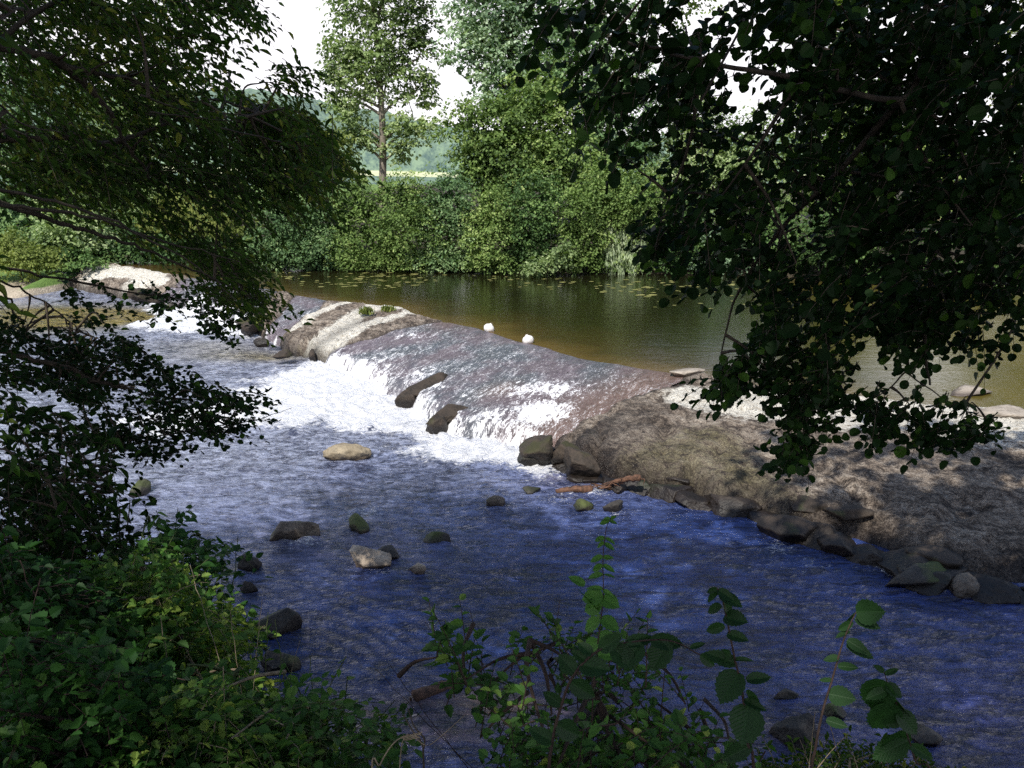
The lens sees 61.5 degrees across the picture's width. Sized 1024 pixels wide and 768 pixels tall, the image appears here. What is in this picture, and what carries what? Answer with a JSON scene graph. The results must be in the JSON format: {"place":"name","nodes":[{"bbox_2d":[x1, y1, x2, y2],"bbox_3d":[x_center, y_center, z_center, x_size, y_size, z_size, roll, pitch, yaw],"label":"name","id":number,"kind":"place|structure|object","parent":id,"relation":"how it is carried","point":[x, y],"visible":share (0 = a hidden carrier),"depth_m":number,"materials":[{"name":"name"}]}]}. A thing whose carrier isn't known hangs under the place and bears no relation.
{"place":"outdoors","nodes":[
{"label":"outdoors","id":0,"kind":"place"},
{"bbox_2d":[162,278,682,448],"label":"cascade water","id":1,"kind":"structure","parent":0,"point":[507,390],"depth_m":18.92,"materials":[{"name":"white liquid"}]},
{"bbox_2d":[0,85,1014,184],"bbox_3d":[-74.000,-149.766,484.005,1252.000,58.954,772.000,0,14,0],"label":"hills","id":2,"kind":"structure","parent":0,"point":[370,161],"depth_m":195.38,"materials":[{"name":"green plant"}]},
{"bbox_2d":[0,288,1023,767],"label":"river water","id":3,"kind":"structure","parent":0,"point":[410,484],"depth_m":11.25,"materials":[{"name":"blue liquid"}]},
{"bbox_2d":[128,479,150,497],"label":"stone","id":4,"kind":"object","parent":3,"relation":"on","point":[143,486],"visible":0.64,"depth_m":13.99,"materials":[{"name":"green stone"}]},
{"bbox_2d":[240,581,257,593],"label":"stone","id":5,"kind":"object","parent":3,"relation":"on","point":[247,587],"visible":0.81,"depth_m":10.77,"materials":[{"name":"grey stone"}]},
{"bbox_2d":[237,553,261,571],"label":"stone","id":6,"kind":"object","parent":3,"relation":"on","point":[254,562],"visible":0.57,"depth_m":11.33,"materials":[{"name":"grey stone"}]},
{"bbox_2d":[256,607,302,639],"bbox_3d":[-2.734,2.796,9.875,0.575,0.440,0.362,-13,19,-41],"label":"stone","id":7,"kind":"object","parent":3,"relation":"on","point":[286,619],"visible":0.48,"depth_m":9.80,"materials":[{"name":"grey stone"}]},
{"bbox_2d":[260,650,301,671],"bbox_3d":[-2.477,2.982,9.184,0.443,0.249,0.230,6,16,23],"label":"stone","id":8,"kind":"object","parent":3,"relation":"on","point":[275,663],"visible":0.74,"depth_m":9.12,"materials":[{"name":"grey stone"}]},
{"bbox_2d":[269,521,319,540],"bbox_3d":[-3.139,2.168,12.406,0.765,0.521,0.448,0,14,0],"label":"stone","id":9,"kind":"object","parent":3,"relation":"on","point":[292,530],"visible":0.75,"depth_m":12.21,"materials":[{"name":"grey stone"}]},
{"bbox_2d":[323,443,371,460],"bbox_3d":[-3.019,1.280,15.790,0.903,0.420,0.601,0,14,0],"label":"stone","id":10,"kind":"object","parent":3,"relation":"on","point":[345,451],"visible":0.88,"depth_m":15.57,"materials":[{"name":"beige stone"}]},
{"bbox_2d":[348,513,369,533],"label":"stone","id":11,"kind":"object","parent":3,"relation":"on","point":[358,523],"visible":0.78,"depth_m":12.54,"materials":[{"name":"green stone"}]},
{"bbox_2d":[349,545,391,568],"bbox_3d":[-1.893,2.389,11.637,0.587,0.478,0.562,0,14,0],"label":"stone","id":12,"kind":"object","parent":3,"relation":"on","point":[363,557],"visible":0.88,"depth_m":11.44,"materials":[{"name":"grey stone"}]},
{"bbox_2d":[378,545,398,559],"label":"stone","id":13,"kind":"object","parent":3,"relation":"on","point":[391,550],"visible":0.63,"depth_m":11.72,"materials":[{"name":"grey stone"}]},
{"bbox_2d":[408,563,425,574],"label":"stone","id":14,"kind":"object","parent":3,"relation":"on","point":[418,568],"visible":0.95,"depth_m":11.24,"materials":[{"name":"grey stone"}]},
{"bbox_2d":[409,677,461,701],"bbox_3d":[-0.725,3.142,8.811,0.735,0.192,0.204,-9,17,-31],"label":"sunken log","id":15,"kind":"object","parent":3,"relation":"on","point":[421,693],"visible":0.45,"depth_m":8.67,"materials":[{"name":"wood"}]},
{"bbox_2d":[423,531,450,542],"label":"stone","id":16,"kind":"object","parent":3,"relation":"on","point":[434,536],"visible":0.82,"depth_m":12.18,"materials":[{"name":"stone"}]},
{"bbox_2d":[486,495,505,506],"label":"stone","id":17,"kind":"object","parent":3,"relation":"on","point":[495,500],"visible":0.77,"depth_m":13.46,"materials":[{"name":"grey stone"}]},
{"bbox_2d":[522,486,540,494],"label":"stone","id":18,"kind":"object","parent":3,"relation":"on","point":[528,490],"visible":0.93,"depth_m":14.02,"materials":[{"name":"grey stone"}]},
{"bbox_2d":[70,262,1023,604],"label":"weir","id":19,"kind":"object","parent":3,"relation":"on","point":[958,514],"visible":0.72,"depth_m":13.69,"materials":[{"name":"stone"}]},
{"bbox_2d":[357,305,374,316],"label":"grass tuft","id":20,"kind":"object","parent":19,"relation":"on","point":[364,310],"visible":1,"depth_m":25.50,"materials":[{"name":"green plant"}]},
{"bbox_2d":[380,304,395,312],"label":"grass tuft","id":21,"kind":"object","parent":19,"relation":"on","point":[387,308],"visible":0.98,"depth_m":25.83,"materials":[{"name":"green plant"}]},
{"bbox_2d":[948,572,979,597],"bbox_3d":[5.704,2.561,10.823,0.499,0.406,0.367,-3,15,-12],"label":"stone","id":22,"kind":"object","parent":19,"relation":"on","point":[964,584],"visible":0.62,"depth_m":10.67,"materials":[{"name":"grey stone"}]},
{"bbox_2d":[555,485,592,492],"bbox_3d":[1.016,1.727,14.046,0.624,0.149,0.151,0,14,0],"label":"driftwood","id":23,"kind":"object","parent":3,"relation":"on","point":[582,488],"visible":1,"depth_m":14.00,"materials":[{"name":"brown wood"}]},
{"bbox_2d":[573,498,593,511],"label":"stone","id":24,"kind":"object","parent":3,"relation":"on","point":[580,505],"visible":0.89,"depth_m":13.30,"materials":[{"name":"green stone"}]},
{"bbox_2d":[578,698,596,727],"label":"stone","id":25,"kind":"object","parent":3,"relation":"on","point":[585,712],"visible":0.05,"depth_m":8.22,"materials":[{"name":"grey stone"}]},
{"bbox_2d":[602,499,622,511],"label":"stone","id":26,"kind":"object","parent":3,"relation":"on","point":[615,506],"visible":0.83,"depth_m":13.23,"materials":[{"name":"grey stone"}]},
{"bbox_2d":[590,474,644,490],"bbox_3d":[1.668,1.604,13.956,0.991,0.422,0.293,3,15,13],"label":"driftwood","id":27,"kind":"object","parent":3,"relation":"on","point":[633,478],"visible":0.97,"depth_m":13.91,"materials":[{"name":"brown wood"}]},
{"bbox_2d":[773,688,798,699],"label":"stone","id":28,"kind":"object","parent":3,"relation":"on","point":[784,694],"visible":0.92,"depth_m":8.63,"materials":[{"name":"grey stone"}]},
{"bbox_2d":[768,713,816,751],"bbox_3d":[2.662,3.278,8.031,0.491,0.314,0.434,0,14,0],"label":"stone","id":29,"kind":"object","parent":3,"relation":"on","point":[800,726],"visible":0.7,"depth_m":7.98,"materials":[{"name":"grey stone"}]},
{"bbox_2d":[824,703,846,718],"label":"stone","id":30,"kind":"object","parent":3,"relation":"on","point":[831,710],"visible":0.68,"depth_m":8.33,"materials":[{"name":"grey stone"}]},
{"bbox_2d":[885,561,945,586],"bbox_3d":[5.215,2.518,11.053,1.058,0.468,0.593,-3,15,-12],"label":"stone","id":31,"kind":"object","parent":3,"relation":"on","point":[918,574],"visible":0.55,"depth_m":10.83,"materials":[{"name":"grey stone"}]},
{"bbox_2d":[911,724,942,745],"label":"stone","id":32,"kind":"object","parent":3,"relation":"on","point":[928,736],"visible":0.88,"depth_m":7.97,"materials":[{"name":"grey stone"}]},
{"bbox_2d":[0,184,1023,297],"bbox_3d":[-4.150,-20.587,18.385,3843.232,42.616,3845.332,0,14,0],"label":"ground","id":33,"kind":"structure","parent":0,"point":[33,287],"depth_m":37.80,"materials":[{"name":"green plant"}]},
{"bbox_2d":[0,225,69,285],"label":"bush","id":34,"kind":"object","parent":33,"relation":"on","point":[14,252],"visible":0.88,"depth_m":36.75,"materials":[{"name":"green plant"}]},
{"bbox_2d":[0,28,86,244],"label":"broadleaf tree","id":35,"kind":"object","parent":33,"relation":"on","point":[25,223],"visible":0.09,"depth_m":44.24,"materials":[{"name":"green plant"}]},
{"bbox_2d":[21,198,120,273],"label":"bush","id":36,"kind":"object","parent":33,"relation":"on","point":[57,236],"visible":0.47,"depth_m":37.55,"materials":[{"name":"green plant"}]},
{"bbox_2d":[0,381,161,594],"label":"elder shrub","id":37,"kind":"object","parent":33,"relation":"on","point":[50,513],"visible":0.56,"depth_m":5.43,"materials":[{"name":"green plant"}]},
{"bbox_2d":[55,239,110,283],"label":"bush","id":38,"kind":"object","parent":33,"relation":"on","point":[85,260],"visible":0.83,"depth_m":37.06,"materials":[{"name":"green plant"}]},
{"bbox_2d":[1,67,203,245],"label":"broadleaf tree","id":39,"kind":"object","parent":33,"relation":"on","point":[127,212],"visible":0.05,"depth_m":42.36,"materials":[{"name":"green plant"}]},
{"bbox_2d":[0,525,224,767],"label":"bramble bush","id":40,"kind":"object","parent":33,"relation":"on","point":[44,723],"visible":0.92,"depth_m":3.50,"materials":[{"name":"green plant"}]},
{"bbox_2d":[2,533,285,751],"bbox_3d":[-2.196,1.853,4.993,1.789,2.330,2.285,-6,15,-21],"label":"bramble bush","id":41,"kind":"object","parent":33,"relation":"on","point":[170,578],"visible":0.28,"depth_m":4.55,"materials":[{"name":"green plant"}]},
{"bbox_2d":[0,267,290,479],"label":"alder tree","id":42,"kind":"object","parent":33,"relation":"on","point":[64,365],"visible":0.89,"depth_m":7.15,"materials":[{"name":"green plant"}]},
{"bbox_2d":[82,218,266,265],"bbox_3d":[-15.172,-6.060,38.721,9.003,2.776,3.272,0,14,0],"label":"bush","id":43,"kind":"object","parent":33,"relation":"on","point":[133,252],"visible":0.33,"depth_m":38.42,"materials":[{"name":"green plant"}]},
{"bbox_2d":[89,504,272,637],"bbox_3d":[-2.568,1.693,6.243,1.758,2.060,1.663,0,14,0],"label":"sapling bush","id":44,"kind":"object","parent":33,"relation":"on","point":[169,538],"visible":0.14,"depth_m":5.77,"materials":[{"name":"green plant"}]},
{"bbox_2d":[127,173,238,251],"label":"bush","id":45,"kind":"object","parent":33,"relation":"on","point":[209,218],"visible":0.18,"depth_m":40.58,"materials":[{"name":"green plant"}]},
{"bbox_2d":[0,0,383,476],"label":"ash tree","id":46,"kind":"object","parent":33,"relation":"on","point":[275,172],"visible":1,"depth_m":5.76,"materials":[{"name":"green plant"}]},
{"bbox_2d":[88,548,350,767],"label":"weed clump","id":47,"kind":"object","parent":33,"relation":"on","point":[271,746],"visible":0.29,"depth_m":3.71,"materials":[{"name":"green plant"}]},
{"bbox_2d":[208,178,262,243],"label":"young tree","id":48,"kind":"object","parent":33,"relation":"on","point":[240,229],"visible":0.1,"depth_m":41.91,"materials":[{"name":"green plant"}]},
{"bbox_2d":[99,621,422,767],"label":"nettle patch","id":49,"kind":"object","parent":33,"relation":"on","point":[304,727],"visible":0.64,"depth_m":3.59,"materials":[{"name":"green plant"}]},
{"bbox_2d":[243,199,336,270],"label":"bush","id":50,"kind":"object","parent":33,"relation":"on","point":[281,258],"visible":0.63,"depth_m":35.70,"materials":[{"name":"green plant"}]},
{"bbox_2d":[276,190,372,270],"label":"bush","id":51,"kind":"object","parent":33,"relation":"on","point":[321,229],"visible":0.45,"depth_m":36.05,"materials":[{"name":"green plant"}]},
{"bbox_2d":[297,118,374,222],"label":"orchard tree","id":52,"kind":"object","parent":33,"relation":"on","point":[345,137],"visible":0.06,"depth_m":44.31,"materials":[{"name":"green plant"}]},
{"bbox_2d":[313,173,405,271],"bbox_3d":[-6.272,-6.562,35.765,4.577,4.423,3.087,0,14,0],"label":"bush","id":53,"kind":"object","parent":33,"relation":"on","point":[357,260],"visible":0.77,"depth_m":35.67,"materials":[{"name":"green plant"}]},
{"bbox_2d":[313,0,447,223],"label":"poplar tree","id":54,"kind":"object","parent":33,"relation":"on","point":[379,67],"visible":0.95,"depth_m":48.68,"materials":[{"name":"green plant"}]},
{"bbox_2d":[371,732,421,767],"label":"grass stalk","id":55,"kind":"object","parent":33,"relation":"on","point":[407,737],"depth_m":2.31,"materials":[{"name":"beige plant"}]},
{"bbox_2d":[363,166,456,272],"bbox_3d":[-4.326,-6.484,35.182,4.102,4.730,3.363,0,14,0],"label":"bush","id":56,"kind":"object","parent":33,"relation":"on","point":[404,212],"visible":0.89,"depth_m":34.93,"materials":[{"name":"green plant"}]},
{"bbox_2d":[403,708,425,767],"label":"dead twig","id":57,"kind":"object","parent":33,"relation":"on","point":[422,745],"visible":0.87,"depth_m":3.11,"materials":[{"name":"brown plant"}]},
{"bbox_2d":[399,715,464,767],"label":"dead twig","id":58,"kind":"object","parent":33,"relation":"on","point":[422,743],"visible":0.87,"depth_m":2.77,"materials":[{"name":"brown plant"}]},
{"bbox_2d":[405,160,487,272],"bbox_3d":[-2.584,-6.710,35.431,3.813,4.946,2.948,0,14,0],"label":"bush","id":59,"kind":"object","parent":33,"relation":"on","point":[449,217],"visible":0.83,"depth_m":34.94,"materials":[{"name":"green plant"}]},
{"bbox_2d":[447,176,533,274],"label":"bush","id":60,"kind":"object","parent":33,"relation":"on","point":[489,229],"visible":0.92,"depth_m":34.67,"materials":[{"name":"green plant"}]},
{"bbox_2d":[425,0,593,217],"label":"poplar tree","id":61,"kind":"object","parent":33,"relation":"on","point":[496,46],"visible":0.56,"depth_m":43.45,"materials":[{"name":"green plant"}]},
{"bbox_2d":[419,50,607,234],"bbox_3d":[0.438,-10.872,40.099,9.663,8.883,4.617,0,14,0],"label":"broadleaf tree","id":62,"kind":"object","parent":33,"relation":"on","point":[509,139],"visible":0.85,"depth_m":39.60,"materials":[{"name":"green plant"}]},
{"bbox_2d":[492,165,572,273],"bbox_3d":[0.972,-6.476,34.844,3.568,4.667,3.293,0,14,0],"label":"bush","id":63,"kind":"object","parent":33,"relation":"on","point":[539,230],"visible":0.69,"depth_m":34.52,"materials":[{"name":"green plant"}]},
{"bbox_2d":[517,240,580,277],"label":"bush","id":64,"kind":"object","parent":33,"relation":"on","point":[539,267],"visible":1,"depth_m":33.66,"materials":[{"name":"green plant"}]},
{"bbox_2d":[375,593,776,767],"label":"elm bush","id":65,"kind":"object","parent":33,"relation":"on","point":[653,749],"visible":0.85,"depth_m":3.45,"materials":[{"name":"green plant"}]},
{"bbox_2d":[546,178,630,275],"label":"bush","id":66,"kind":"object","parent":33,"relation":"on","point":[582,227],"visible":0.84,"depth_m":34.25,"materials":[{"name":"green plant"}]},
{"bbox_2d":[569,515,619,767],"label":"hazel sapling","id":67,"kind":"object","parent":33,"relation":"on","point":[593,597],"visible":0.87,"depth_m":3.03,"materials":[{"name":"green plant"}]},
{"bbox_2d":[511,0,686,228],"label":"broadleaf tree","id":68,"kind":"object","parent":33,"relation":"on","point":[572,52],"visible":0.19,"depth_m":40.96,"materials":[{"name":"green plant"}]},
{"bbox_2d":[528,632,714,767],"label":"elm sapling","id":69,"kind":"object","parent":33,"relation":"on","point":[629,652],"visible":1,"depth_m":2.58,"materials":[{"name":"green plant"}]},
{"bbox_2d":[572,151,672,273],"bbox_3d":[4.581,-6.830,34.477,4.768,5.032,3.177,0,14,0],"label":"bush","id":70,"kind":"object","parent":33,"relation":"on","point":[621,198],"visible":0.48,"depth_m":34.24,"materials":[{"name":"green plant"}]},
{"bbox_2d":[592,200,660,274],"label":"willow bush","id":71,"kind":"object","parent":33,"relation":"on","point":[614,253],"visible":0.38,"depth_m":34.71,"materials":[{"name":"green plant"}]},
{"bbox_2d":[634,79,804,237],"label":"broadleaf tree","id":72,"kind":"object","parent":33,"relation":"on","point":[720,159],"visible":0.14,"depth_m":40.86,"materials":[{"name":"green plant"}]},
{"bbox_2d":[687,208,758,274],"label":"bush","id":73,"kind":"object","parent":33,"relation":"on","point":[727,261],"visible":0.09,"depth_m":34.44,"materials":[{"name":"green plant"}]},
{"bbox_2d":[704,587,771,767],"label":"hazel sapling","id":74,"kind":"object","parent":33,"relation":"on","point":[747,721],"visible":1,"depth_m":2.25,"materials":[{"name":"green plant"}]},
{"bbox_2d":[626,0,869,155],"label":"broadleaf tree","id":75,"kind":"object","parent":33,"relation":"on","point":[696,5],"visible":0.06,"depth_m":44.29,"materials":[{"name":"green plant"}]},
{"bbox_2d":[515,0,1023,492],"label":"alder tree","id":76,"kind":"object","parent":33,"relation":"on","point":[907,98],"visible":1,"depth_m":4.56,"materials":[{"name":"green plant"}]},
{"bbox_2d":[737,199,822,271],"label":"bush","id":77,"kind":"object","parent":33,"relation":"on","point":[771,230],"visible":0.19,"depth_m":33.82,"materials":[{"name":"green plant"}]},
{"bbox_2d":[744,45,924,235],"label":"broadleaf tree","id":78,"kind":"object","parent":33,"relation":"on","point":[791,136],"visible":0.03,"depth_m":43.17,"materials":[{"name":"green plant"}]},
{"bbox_2d":[782,201,889,273],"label":"bush","id":79,"kind":"object","parent":33,"relation":"on","point":[829,231],"visible":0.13,"depth_m":32.49,"materials":[{"name":"green plant"}]},
{"bbox_2d":[810,598,885,767],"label":"hazel sapling","id":80,"kind":"object","parent":33,"relation":"on","point":[869,614],"visible":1,"depth_m":2.40,"materials":[{"name":"green plant"}]},
{"bbox_2d":[736,713,966,767],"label":"herb clump","id":81,"kind":"object","parent":33,"relation":"on","point":[853,761],"visible":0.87,"depth_m":3.67,"materials":[{"name":"green plant"}]},
{"bbox_2d":[859,664,933,767],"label":"hazel sapling","id":82,"kind":"object","parent":33,"relation":"on","point":[888,710],"visible":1,"depth_m":2.41,"materials":[{"name":"green plant"}]},
{"bbox_2d":[863,197,940,277],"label":"bush","id":83,"kind":"object","parent":33,"relation":"on","point":[925,230],"visible":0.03,"depth_m":32.19,"materials":[{"name":"green plant"}]},
{"bbox_2d":[899,126,1023,225],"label":"broadleaf tree","id":84,"kind":"object","parent":33,"relation":"on","point":[930,160],"depth_m":43.66,"materials":[{"name":"green plant"}]},
{"bbox_2d":[936,214,1020,286],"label":"bush","id":85,"kind":"object","parent":33,"relation":"on","point":[995,265],"visible":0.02,"depth_m":31.00,"materials":[{"name":"green plant"}]},
{"bbox_2d":[985,0,1023,182],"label":"broadleaf tree","id":86,"kind":"object","parent":33,"relation":"on","point":[1019,10],"visible":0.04,"depth_m":43.22,"materials":[{"name":"green plant"}]},
{"bbox_2d":[2,0,1023,135],"label":"sky","id":87,"kind":"structure","parent":0,"point":[301,18],"materials":[{"name":"white"}]},
{"bbox_2d":[112,261,1023,408],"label":"pool water","id":88,"kind":"structure","parent":0,"point":[581,317],"depth_m":25.16,"materials":[{"name":"green liquid"}]},
{"bbox_2d":[484,323,493,331],"bbox_3d":[-0.613,-1.493,22.938,0.281,0.278,0.289,0,14,0],"label":"buoy","id":89,"kind":"object","parent":88,"relation":"on","point":[489,327],"visible":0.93,"depth_m":22.84,"materials":[{"name":"plastic"}]},
{"bbox_2d":[522,334,533,343],"bbox_3d":[0.399,-1.097,21.392,0.285,0.282,0.286,0,14,0],"label":"buoy","id":90,"kind":"object","parent":88,"relation":"on","point":[528,339],"visible":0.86,"depth_m":21.29,"materials":[{"name":"plastic"}]},
{"bbox_2d":[641,196,716,275],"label":"bush","id":91,"kind":"object","parent":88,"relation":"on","point":[696,247],"visible":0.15,"depth_m":34.33,"materials":[{"name":"green plant"}]},
{"bbox_2d":[669,368,704,377],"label":"stone","id":92,"kind":"object","parent":88,"relation":"on","point":[685,372],"visible":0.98,"depth_m":17.96,"materials":[{"name":"white stone"}]},
{"bbox_2d":[950,385,991,396],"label":"stone","id":93,"kind":"object","parent":88,"relation":"on","point":[962,390],"visible":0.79,"depth_m":16.56,"materials":[{"name":"beige stone"}]},
{"bbox_2d":[973,404,1023,418],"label":"stone","id":94,"kind":"object","parent":88,"relation":"on","point":[1012,411],"visible":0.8,"depth_m":15.06,"materials":[{"name":"beige stone"}]},
{"bbox_2d":[791,218,1009,231],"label":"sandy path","id":95,"kind":"structure","parent":0,"point":[826,225],"depth_m":48.02,"materials":[{"name":"beige sand"}]}
]}

